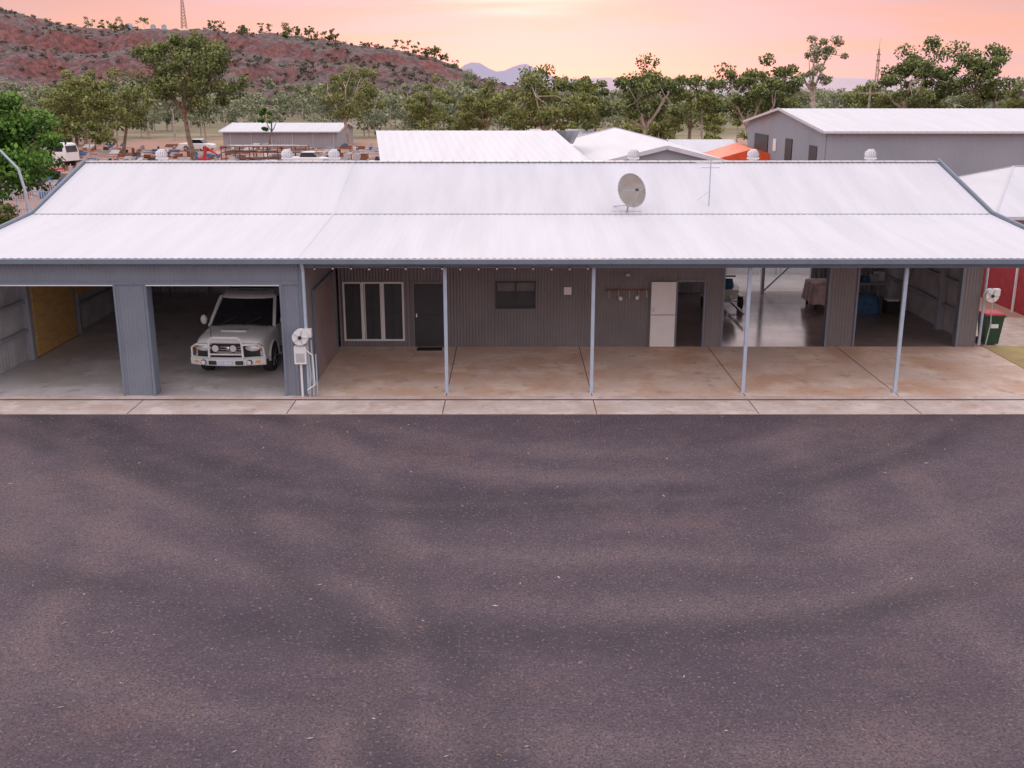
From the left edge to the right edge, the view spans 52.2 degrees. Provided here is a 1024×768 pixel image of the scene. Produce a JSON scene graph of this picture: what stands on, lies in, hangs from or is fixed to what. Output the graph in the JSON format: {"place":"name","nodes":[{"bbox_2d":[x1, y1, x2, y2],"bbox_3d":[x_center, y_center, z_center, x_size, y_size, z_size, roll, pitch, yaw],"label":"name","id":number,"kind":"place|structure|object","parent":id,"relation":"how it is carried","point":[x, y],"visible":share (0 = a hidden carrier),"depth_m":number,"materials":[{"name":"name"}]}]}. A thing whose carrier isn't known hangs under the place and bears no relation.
{"place":"outdoors","nodes":[
{"label":"outdoors","id":0,"kind":"place"},
{"bbox_2d":[0,292,340,395],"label":"garage floor","id":1,"kind":"structure","parent":0,"point":[86,362],"depth_m":31.25,"materials":[{"name":"concrete"}]},
{"bbox_2d":[0,286,113,373],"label":"end wall","id":2,"kind":"structure","parent":1,"relation":"on","point":[13,353],"depth_m":31.69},
{"bbox_2d":[29,286,95,355],"bbox_3d":[-14.765,-2.846,34.926,0.070,2.550,5.600,0,16,0],"label":"plywood panel","id":3,"kind":"object","parent":1,"relation":"on","point":[54,316],"visible":0.5,"depth_m":33.56,"materials":[{"name":"wood"}]},
{"bbox_2d":[0,264,304,395],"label":"garage front cladding","id":4,"kind":"structure","parent":1,"relation":"on","point":[131,308],"depth_m":27.62,"materials":[{"name":"metal"}]},
{"bbox_2d":[0,264,307,395],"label":"garage trim","id":5,"kind":"structure","parent":1,"relation":"on","point":[152,339],"depth_m":27.82,"materials":[{"name":"metal"}]},
{"bbox_2d":[0,285,278,285],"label":"roller door edge","id":6,"kind":"object","parent":5,"relation":"attached to","point":[146,285],"visible":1,"depth_m":27.61,"materials":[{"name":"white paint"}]},
{"bbox_2d":[312,270,336,380],"bbox_3d":[-5.565,-1.809,31.166,0.070,2.640,3.360,0,16,0],"label":"side roller door","id":7,"kind":"structure","parent":5,"relation":"attached to","point":[324,317],"depth_m":31.04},
{"bbox_2d":[191,286,282,370],"bbox_3d":[-8.036,-1.848,32.200,2.629,2.157,5.630,1,16,2],"label":"parked suv","id":8,"kind":"object","parent":1,"relation":"on","point":[244,328],"visible":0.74,"depth_m":30.85,"materials":[{"name":"white paint"}]},
{"bbox_2d":[304,268,340,386],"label":"garage side wall","id":9,"kind":"structure","parent":0,"point":[314,278],"depth_m":29.58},
{"bbox_2d":[0,9,730,114],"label":"rocky hill","id":10,"kind":"structure","parent":0,"point":[277,49],"depth_m":519.35,"materials":[{"name":"stone"}]},
{"bbox_2d":[126,23,166,29],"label":"hilltop water tanks","id":11,"kind":"object","parent":10,"relation":"on","point":[152,26],"visible":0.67,"depth_m":569.37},
{"bbox_2d":[0,7,513,106],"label":"hill shrubs","id":12,"kind":"object","parent":10,"relation":"on","point":[322,61],"visible":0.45,"depth_m":511.04,"materials":[{"name":"green plant"}]},
{"bbox_2d":[83,16,458,68],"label":"hilltop trees","id":13,"kind":"object","parent":10,"relation":"on","point":[297,32],"visible":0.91,"depth_m":566.72,"materials":[{"name":"green plant"}]},
{"bbox_2d":[34,162,989,256],"bbox_3d":[0.000,-5.609,32.180,30.000,1.826,10.401,0,16,0],"label":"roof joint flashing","id":14,"kind":"object","parent":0,"point":[489,213],"visible":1,"depth_m":32.76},
{"bbox_2d":[0,0,1023,79],"label":"sky","id":15,"kind":"structure","parent":0,"point":[580,38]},
{"bbox_2d":[4,97,1023,346],"bbox_3d":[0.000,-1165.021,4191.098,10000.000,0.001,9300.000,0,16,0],"label":"ground","id":16,"kind":"structure","parent":0,"point":[160,137],"depth_m":192.92,"materials":[{"name":"red soil"}]},
{"bbox_2d":[0,201,20,224],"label":"bougainvillea","id":17,"kind":"object","parent":16,"relation":"on","point":[10,214],"visible":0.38,"depth_m":45.70,"materials":[{"name":"green plant"}]},
{"bbox_2d":[0,149,29,211],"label":"street lamp","id":18,"kind":"object","parent":16,"relation":"on","point":[20,176],"visible":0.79,"depth_m":46.23,"materials":[{"name":"metal"}]},
{"bbox_2d":[0,186,54,215],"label":"palisade fence","id":19,"kind":"object","parent":16,"relation":"on","point":[16,197],"visible":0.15,"depth_m":69.27,"materials":[{"name":"metal"}]},
{"bbox_2d":[0,91,66,202],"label":"shade tree","id":20,"kind":"object","parent":16,"relation":"on","point":[18,134],"visible":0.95,"depth_m":48.92,"materials":[{"name":"green plant"}]},
{"bbox_2d":[40,142,79,166],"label":"flatbed truck","id":21,"kind":"object","parent":16,"relation":"on","point":[69,152],"visible":0.26,"depth_m":113.98,"materials":[{"name":"white paint"}]},
{"bbox_2d":[35,74,93,144],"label":"gum tree","id":22,"kind":"object","parent":16,"relation":"on","point":[39,103],"visible":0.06,"depth_m":157.28,"materials":[{"name":"green plant"}]},
{"bbox_2d":[38,69,122,150],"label":"gum tree","id":23,"kind":"object","parent":16,"relation":"on","point":[79,107],"visible":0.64,"depth_m":142.96,"materials":[{"name":"green plant"}]},
{"bbox_2d":[80,67,157,152],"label":"gum tree","id":24,"kind":"object","parent":16,"relation":"on","point":[106,102],"visible":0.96,"depth_m":134.47,"materials":[{"name":"green plant"}]},
{"bbox_2d":[120,29,254,158],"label":"gum tree","id":25,"kind":"object","parent":16,"relation":"on","point":[164,83],"visible":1,"depth_m":123.89,"materials":[{"name":"green plant"}]},
{"bbox_2d":[0,142,379,200],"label":"stored equipment","id":26,"kind":"object","parent":16,"relation":"on","point":[173,152],"visible":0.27,"depth_m":128.67,"materials":[{"name":"multicoloured metal"}]},
{"bbox_2d":[179,139,216,150],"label":"parked car","id":27,"kind":"object","parent":16,"relation":"on","point":[200,143],"visible":0.66,"depth_m":145.57,"materials":[{"name":"white paint"}]},
{"bbox_2d":[198,146,218,160],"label":"red crane","id":28,"kind":"object","parent":16,"relation":"on","point":[206,148],"visible":0.18,"depth_m":99.60,"materials":[{"name":"paint"}]},
{"bbox_2d":[220,145,309,160],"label":"pipe rack","id":29,"kind":"object","parent":16,"relation":"on","point":[253,151],"visible":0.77,"depth_m":118.70,"materials":[{"name":"orange metal"}]},
{"bbox_2d":[258,107,275,148],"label":"gum tree","id":30,"kind":"object","parent":16,"relation":"on","point":[262,112],"visible":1,"depth_m":145.48,"materials":[{"name":"green plant"}]},
{"bbox_2d":[218,122,356,148],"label":"storage shed","id":31,"kind":"structure","parent":16,"relation":"on","point":[319,135],"depth_m":152.15,"materials":[{"name":"white metal"}]},
{"bbox_2d":[292,151,329,160],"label":"parked car","id":32,"kind":"object","parent":16,"relation":"on","point":[309,155],"visible":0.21,"depth_m":114.73,"materials":[{"name":"white paint"}]},
{"bbox_2d":[316,77,365,122],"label":"gum tree","id":33,"kind":"object","parent":16,"relation":"on","point":[323,100],"visible":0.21,"depth_m":182.88,"materials":[{"name":"green plant"}]},
{"bbox_2d":[315,64,386,152],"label":"gum tree","id":34,"kind":"object","parent":16,"relation":"on","point":[337,100],"visible":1,"depth_m":139.20,"materials":[{"name":"green plant"}]},
{"bbox_2d":[0,105,750,156],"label":"woodland","id":35,"kind":"object","parent":16,"relation":"on","point":[660,129],"visible":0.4,"depth_m":150.23,"materials":[{"name":"green plant"}]},
{"bbox_2d":[404,73,457,130],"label":"gum tree","id":36,"kind":"object","parent":16,"relation":"on","point":[431,113],"visible":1,"depth_m":158.07,"materials":[{"name":"green plant"}]},
{"bbox_2d":[445,69,492,111],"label":"gum tree","id":37,"kind":"object","parent":16,"relation":"on","point":[470,81],"visible":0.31,"depth_m":199.91,"materials":[{"name":"green plant"}]},
{"bbox_2d":[376,130,589,160],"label":"white roofed shed","id":38,"kind":"structure","parent":16,"relation":"on","point":[482,145],"depth_m":53.74,"materials":[{"name":"metal"}]},
{"bbox_2d":[456,77,516,130],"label":"gum tree","id":39,"kind":"object","parent":16,"relation":"on","point":[470,109],"visible":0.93,"depth_m":144.36,"materials":[{"name":"green plant"}]},
{"bbox_2d":[0,76,1022,124],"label":"distant trees","id":40,"kind":"object","parent":16,"relation":"on","point":[307,87],"visible":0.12,"depth_m":306.85,"materials":[{"name":"green plant"}]},
{"bbox_2d":[0,414,1023,767],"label":"asphalt yard","id":41,"kind":"structure","parent":16,"relation":"on","point":[784,644],"depth_m":17.34,"materials":[{"name":"asphalt"}]},
{"bbox_2d":[0,396,1023,413],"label":"concrete apron","id":42,"kind":"object","parent":16,"relation":"on","point":[512,405],"visible":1,"depth_m":27.57,"materials":[{"name":"concrete"}]},
{"bbox_2d":[292,328,315,396],"bbox_3d":[-5.559,-0.549,27.999,0.543,1.900,0.360,0,16,0],"label":"hose reel","id":43,"kind":"object","parent":42,"relation":"on","point":[301,337],"visible":1,"depth_m":27.87,"materials":[{"name":"white paint"}]},
{"bbox_2d":[0,78,1023,140],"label":"woodland","id":44,"kind":"object","parent":16,"relation":"on","point":[164,110],"visible":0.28,"depth_m":191.51,"materials":[{"name":"green plant"}]},
{"bbox_2d":[153,268,872,292],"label":"back wall","id":45,"kind":"structure","parent":16,"relation":"on","point":[699,286],"depth_m":43.02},
{"bbox_2d":[461,62,610,92],"bbox_3d":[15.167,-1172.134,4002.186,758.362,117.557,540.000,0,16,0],"label":"blue range","id":46,"kind":"structure","parent":16,"relation":"on","point":[509,76],"depth_m":3958.16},
{"bbox_2d":[490,63,599,130],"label":"gum tree","id":47,"kind":"object","parent":16,"relation":"on","point":[534,113],"visible":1,"depth_m":104.75,"materials":[{"name":"green plant"}]},
{"bbox_2d":[525,128,594,135],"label":"outbuilding","id":48,"kind":"structure","parent":16,"relation":"on","point":[583,131],"depth_m":120.02,"materials":[{"name":"white metal"}]},
{"bbox_2d":[544,77,603,128],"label":"gum tree","id":49,"kind":"object","parent":16,"relation":"on","point":[567,93],"visible":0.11,"depth_m":144.81,"materials":[{"name":"green plant"}]},
{"bbox_2d":[568,76,614,130],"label":"gum tree","id":50,"kind":"object","parent":16,"relation":"on","point":[603,103],"visible":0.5,"depth_m":118.78,"materials":[{"name":"green plant"}]},
{"bbox_2d":[610,88,673,127],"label":"gum tree","id":51,"kind":"object","parent":16,"relation":"on","point":[645,116],"visible":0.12,"depth_m":144.63,"materials":[{"name":"green plant"}]},
{"bbox_2d":[571,127,727,160],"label":"gable shed","id":52,"kind":"structure","parent":16,"relation":"on","point":[613,144],"depth_m":56.81,"materials":[{"name":"white metal"}]},
{"bbox_2d":[604,52,696,134],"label":"gum tree","id":53,"kind":"object","parent":16,"relation":"on","point":[644,85],"visible":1,"depth_m":110.01,"materials":[{"name":"green plant"}]},
{"bbox_2d":[308,347,1023,395],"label":"verandah slab","id":54,"kind":"structure","parent":16,"relation":"on","point":[667,371],"depth_m":30.81,"materials":[{"name":"concrete"}]},
{"bbox_2d":[417,347,441,350],"bbox_3d":[-2.650,-1.128,33.590,0.800,0.019,0.400,0,16,0],"label":"door mat","id":55,"kind":"object","parent":54,"relation":"on","point":[429,348],"depth_m":33.48,"materials":[{"name":"black rubber"}]},
{"bbox_2d":[300,264,989,395],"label":"verandah posts","id":56,"kind":"object","parent":54,"relation":"attached to","point":[305,311],"visible":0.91,"depth_m":28.17,"materials":[{"name":"metal"}]},
{"bbox_2d":[983,288,1000,344],"bbox_3d":[15.285,-2.132,33.475,0.490,1.862,0.360,0,16,0],"label":"hose reel","id":57,"kind":"object","parent":56,"relation":"attached to","point":[991,295],"visible":1,"depth_m":33.18,"materials":[{"name":"white paint"}]},
{"bbox_2d":[337,268,982,346],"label":"facade cladding","id":58,"kind":"structure","parent":54,"relation":"attached to","point":[556,317],"depth_m":33.57,"materials":[{"name":"metal"}]},
{"bbox_2d":[342,282,404,340],"bbox_3d":[-4.445,-2.337,33.625,1.950,1.930,0.100,0,16,0],"label":"sliding window","id":59,"kind":"structure","parent":58,"relation":"attached to","point":[373,311],"depth_m":33.62,"materials":[{"name":"glass"}]},
{"bbox_2d":[412,282,443,346],"bbox_3d":[-2.675,-2.239,33.647,1.050,2.130,0.110,0,16,0],"label":"screen door","id":60,"kind":"structure","parent":58,"relation":"attached to","point":[428,311],"depth_m":33.63,"materials":[{"name":"metal"}]},
{"bbox_2d":[496,281,535,308],"bbox_3d":[0.120,-2.857,33.480,1.280,0.890,0.100,0,16,0],"label":"window","id":61,"kind":"structure","parent":58,"relation":"attached to","point":[515,294],"depth_m":33.49,"materials":[{"name":"glass"}]},
{"bbox_2d":[606,273,649,299],"bbox_3d":[3.700,-3.100,33.310,1.400,0.850,0.145,0,16,0],"label":"hook rail","id":62,"kind":"object","parent":58,"relation":"attached to","point":[629,290],"visible":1,"depth_m":33.36,"materials":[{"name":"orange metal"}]},
{"bbox_2d":[649,282,676,346],"bbox_3d":[4.845,-2.228,33.552,0.790,2.120,0.080,0,16,0],"label":"stable door","id":63,"kind":"structure","parent":54,"relation":"on","point":[662,313],"depth_m":33.54,"materials":[{"name":"white paint"}]},
{"bbox_2d":[648,74,723,138],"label":"gum tree","id":64,"kind":"object","parent":16,"relation":"on","point":[706,100],"visible":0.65,"depth_m":121.96,"materials":[{"name":"green plant"}]},
{"bbox_2d":[666,139,735,153],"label":"outbuilding","id":65,"kind":"structure","parent":16,"relation":"on","point":[703,145],"depth_m":100.07,"materials":[{"name":"white metal"}]},
{"bbox_2d":[405,87,1023,108],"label":"distant trees","id":66,"kind":"object","parent":16,"relation":"on","point":[721,94],"depth_m":476.17,"materials":[{"name":"green plant"}]},
{"bbox_2d":[704,143,769,160],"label":"orange canopy","id":67,"kind":"object","parent":16,"relation":"on","point":[735,152],"visible":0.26,"depth_m":89.71,"materials":[{"name":"paint"}]},
{"bbox_2d":[710,53,787,139],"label":"gum tree","id":68,"kind":"object","parent":16,"relation":"on","point":[759,92],"visible":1,"depth_m":110.39,"materials":[{"name":"green plant"}]},
{"bbox_2d":[733,90,801,122],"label":"gum tree","id":69,"kind":"object","parent":16,"relation":"on","point":[758,113],"visible":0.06,"depth_m":144.38,"materials":[{"name":"green plant"}]},
{"bbox_2d":[726,274,809,291],"bbox_3d":[10.500,-4.438,45.592,11.000,0.065,4.800,0,16,0],"label":"concrete pad","id":70,"kind":"object","parent":16,"relation":"on","point":[788,282],"visible":0.21,"depth_m":45.36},
{"bbox_2d":[726,268,809,274],"bbox_3d":[10.200,-5.949,47.121,10.000,2.050,0.160,0,16,0],"label":"white fence","id":71,"kind":"object","parent":70,"relation":"on","point":[777,271],"visible":0.09,"depth_m":47.37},
{"bbox_2d":[756,63,805,110],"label":"gum tree","id":72,"kind":"object","parent":16,"relation":"on","point":[791,87],"visible":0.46,"depth_m":117.38,"materials":[{"name":"green plant"}]},
{"bbox_2d":[800,35,848,108],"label":"gum tree","id":73,"kind":"object","parent":16,"relation":"on","point":[824,79],"visible":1,"depth_m":133.11,"materials":[{"name":"green plant"}]},
{"bbox_2d":[828,79,910,108],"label":"gum tree","id":74,"kind":"object","parent":16,"relation":"on","point":[861,100],"visible":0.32,"depth_m":121.58,"materials":[{"name":"green plant"}]},
{"bbox_2d":[859,87,880,107],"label":"power pole","id":75,"kind":"object","parent":16,"relation":"on","point":[869,93],"visible":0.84,"depth_m":96.29,"materials":[{"name":"grey wood"}]},
{"bbox_2d":[743,108,1023,175],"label":"grey warehouse","id":76,"kind":"structure","parent":16,"relation":"on","point":[960,141],"depth_m":74.32,"materials":[{"name":"white metal"}]},
{"bbox_2d":[867,78,945,107],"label":"gum tree","id":77,"kind":"object","parent":16,"relation":"on","point":[922,88],"visible":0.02,"depth_m":125.39,"materials":[{"name":"green plant"}]},
{"bbox_2d":[878,34,962,108],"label":"gum tree","id":78,"kind":"object","parent":16,"relation":"on","point":[916,66],"visible":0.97,"depth_m":114.55,"materials":[{"name":"green plant"}]},
{"bbox_2d":[880,268,983,346],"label":"end wall","id":79,"kind":"structure","parent":16,"relation":"on","point":[921,306],"depth_m":37.85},
{"bbox_2d":[924,40,1023,108],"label":"gum tree","id":80,"kind":"object","parent":16,"relation":"on","point":[990,90],"visible":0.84,"depth_m":115.52,"materials":[{"name":"green plant"}]},
{"bbox_2d":[981,268,1023,315],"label":"red metal fence","id":81,"kind":"object","parent":16,"relation":"on","point":[1009,282],"visible":0.09,"depth_m":39.75,"materials":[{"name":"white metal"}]},
{"bbox_2d":[983,346,1023,368],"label":"grass patch","id":82,"kind":"object","parent":16,"relation":"on","point":[1014,354],"visible":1,"depth_m":33.11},
{"bbox_2d":[999,77,1023,108],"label":"gum tree","id":83,"kind":"object","parent":16,"relation":"on","point":[1012,102],"visible":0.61,"depth_m":109.89,"materials":[{"name":"green plant"}]},
{"bbox_2d":[339,292,970,346],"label":"workshop floor","id":84,"kind":"structure","parent":0,"point":[784,319],"depth_m":36.83,"materials":[{"name":"concrete"}]},
{"bbox_2d":[0,268,958,359],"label":"wall frame","id":85,"kind":"object","parent":84,"relation":"on","point":[27,331],"visible":0.25,"depth_m":35.83,"materials":[{"name":"metal"}]},
{"bbox_2d":[674,268,965,346],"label":"opening trim","id":86,"kind":"structure","parent":85,"relation":"attached to","point":[957,309],"depth_m":33.61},
{"bbox_3d":[0.000,-6.091,34.651,30.000,1.986,15.033,0,16,0],"label":"roof","id":87,"kind":"object","parent":85,"relation":"on","visible":0},
{"bbox_2d":[0,162,1023,258],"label":"corrugated roof","id":88,"kind":"structure","parent":87,"relation":"attached to","point":[495,187],"depth_m":32.85,"materials":[{"name":"white metal"}]},
{"bbox_2d":[155,149,167,160],"bbox_3d":[-12.700,-8.088,37.924,0.440,0.850,0.440,0,16,0],"label":"roof vent","id":89,"kind":"object","parent":88,"relation":"on","point":[160,158],"visible":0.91,"depth_m":37.74,"materials":[{"name":"white metal"}]},
{"bbox_2d":[281,149,293,160],"bbox_3d":[-8.150,-8.088,37.924,0.440,0.850,0.440,0,16,0],"label":"roof vent","id":90,"kind":"object","parent":88,"relation":"on","point":[286,154],"visible":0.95,"depth_m":37.74,"materials":[{"name":"white metal"}]},
{"bbox_2d":[328,149,339,160],"bbox_3d":[-6.450,-8.088,37.924,0.440,0.850,0.440,0,16,0],"label":"roof vent","id":91,"kind":"object","parent":88,"relation":"on","point":[333,154],"visible":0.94,"depth_m":37.73,"materials":[{"name":"white metal"}]},
{"bbox_2d":[0,259,1023,263],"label":"gutter","id":92,"kind":"object","parent":88,"relation":"attached to","point":[511,261],"visible":1,"depth_m":27.19,"materials":[{"name":"metal"}]},
{"bbox_2d":[85,160,938,161],"bbox_3d":[0.000,-7.888,36.957,30.100,0.056,0.430,0,16,0],"label":"ridge cap","id":93,"kind":"object","parent":88,"relation":"on","point":[510,161],"visible":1,"depth_m":36.75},
{"bbox_2d":[0,158,1023,228],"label":"barge capping","id":94,"kind":"object","parent":88,"relation":"on","point":[967,188],"visible":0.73,"depth_m":33.85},
{"bbox_2d":[614,173,645,211],"bbox_3d":[3.635,-5.942,32.616,1.071,1.267,1.197,0,16,0],"label":"satellite dish","id":95,"kind":"object","parent":88,"relation":"on","point":[631,190],"visible":1,"depth_m":32.50,"materials":[{"name":"metal"}]},
{"bbox_2d":[627,149,638,160],"bbox_3d":[4.400,-8.088,37.924,0.440,0.850,0.440,0,16,0],"label":"roof vent","id":96,"kind":"object","parent":88,"relation":"on","point":[633,154],"visible":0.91,"depth_m":37.74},
{"bbox_2d":[696,161,721,205],"bbox_3d":[6.230,-6.338,33.212,0.814,1.500,0.923,0,16,0],"label":"tv antenna","id":97,"kind":"object","parent":88,"relation":"attached to","point":[710,163],"visible":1,"depth_m":33.06,"materials":[{"name":"metal"}]},
{"bbox_2d":[747,149,758,160],"bbox_3d":[8.740,-8.088,37.924,0.440,0.850,0.440,0,16,0],"label":"roof vent","id":98,"kind":"object","parent":88,"relation":"on","point":[753,155],"visible":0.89,"depth_m":37.75,"materials":[{"name":"white metal"}]},
{"bbox_2d":[864,149,876,160],"bbox_3d":[13.000,-8.088,37.924,0.440,0.850,0.440,0,16,0],"label":"roof vent","id":99,"kind":"object","parent":88,"relation":"on","point":[870,154],"visible":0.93,"depth_m":37.76,"materials":[{"name":"white metal"}]},
{"bbox_2d":[1,258,1023,267],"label":"fascia beam","id":100,"kind":"structure","parent":87,"relation":"attached to","point":[700,265],"depth_m":27.55,"materials":[{"name":"metal"}]},
{"bbox_2d":[314,266,588,269],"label":"festoon lights","id":101,"kind":"object","parent":100,"relation":"attached to","point":[440,266],"visible":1,"depth_m":27.48,"materials":[{"name":"white glass"}]},
{"bbox_2d":[700,275,744,314],"bbox_3d":[8.000,-3.368,39.089,1.600,1.362,3.700,0,16,0],"label":"jet ski trailer","id":102,"kind":"object","parent":84,"relation":"on","point":[732,293],"visible":0.64,"depth_m":38.67,"materials":[{"name":"white paint"}]},
{"bbox_2d":[801,278,826,309],"bbox_3d":[12.051,-3.460,40.049,1.508,1.030,1.626,0,16,0],"label":"draped table","id":103,"kind":"object","parent":84,"relation":"on","point":[814,292],"visible":0.47,"depth_m":39.55,"materials":[{"name":"pink fabric"}]},
{"bbox_2d":[857,271,900,313],"bbox_3d":[13.650,-3.530,39.840,1.700,1.278,2.568,0,16,0],"label":"cluttered workbench","id":104,"kind":"object","parent":84,"relation":"on","point":[868,303],"visible":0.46,"depth_m":38.88,"materials":[{"name":"blue plastic"}]},
{"bbox_2d":[557,74,1023,92],"bbox_3d":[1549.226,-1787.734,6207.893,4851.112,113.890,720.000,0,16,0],"label":"range","id":105,"kind":"structure","parent":0,"point":[848,84],"depth_m":6072.18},
{"bbox_2d":[976,318,1023,345],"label":"side path","id":106,"kind":"structure","parent":0,"point":[1012,332],"depth_m":35.73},
{"bbox_2d":[975,310,1006,343],"bbox_3d":[15.620,-1.838,34.175,0.660,1.107,0.790,0,16,0],"label":"wheelie bin","id":107,"kind":"object","parent":106,"relation":"on","point":[998,318],"visible":0.8,"depth_m":33.90,"materials":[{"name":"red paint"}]},
{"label":"walls","id":108,"kind":"object","parent":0,"visible":0},
{"bbox_2d":[959,166,1023,216],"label":"roof","id":109,"kind":"structure","parent":108,"relation":"on","point":[987,187],"depth_m":45.22,"materials":[{"name":"white metal"}]},
{"bbox_2d":[958,166,1023,219],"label":"flashing","id":110,"kind":"object","parent":109,"relation":"attached to","point":[1000,201],"visible":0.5,"depth_m":44.32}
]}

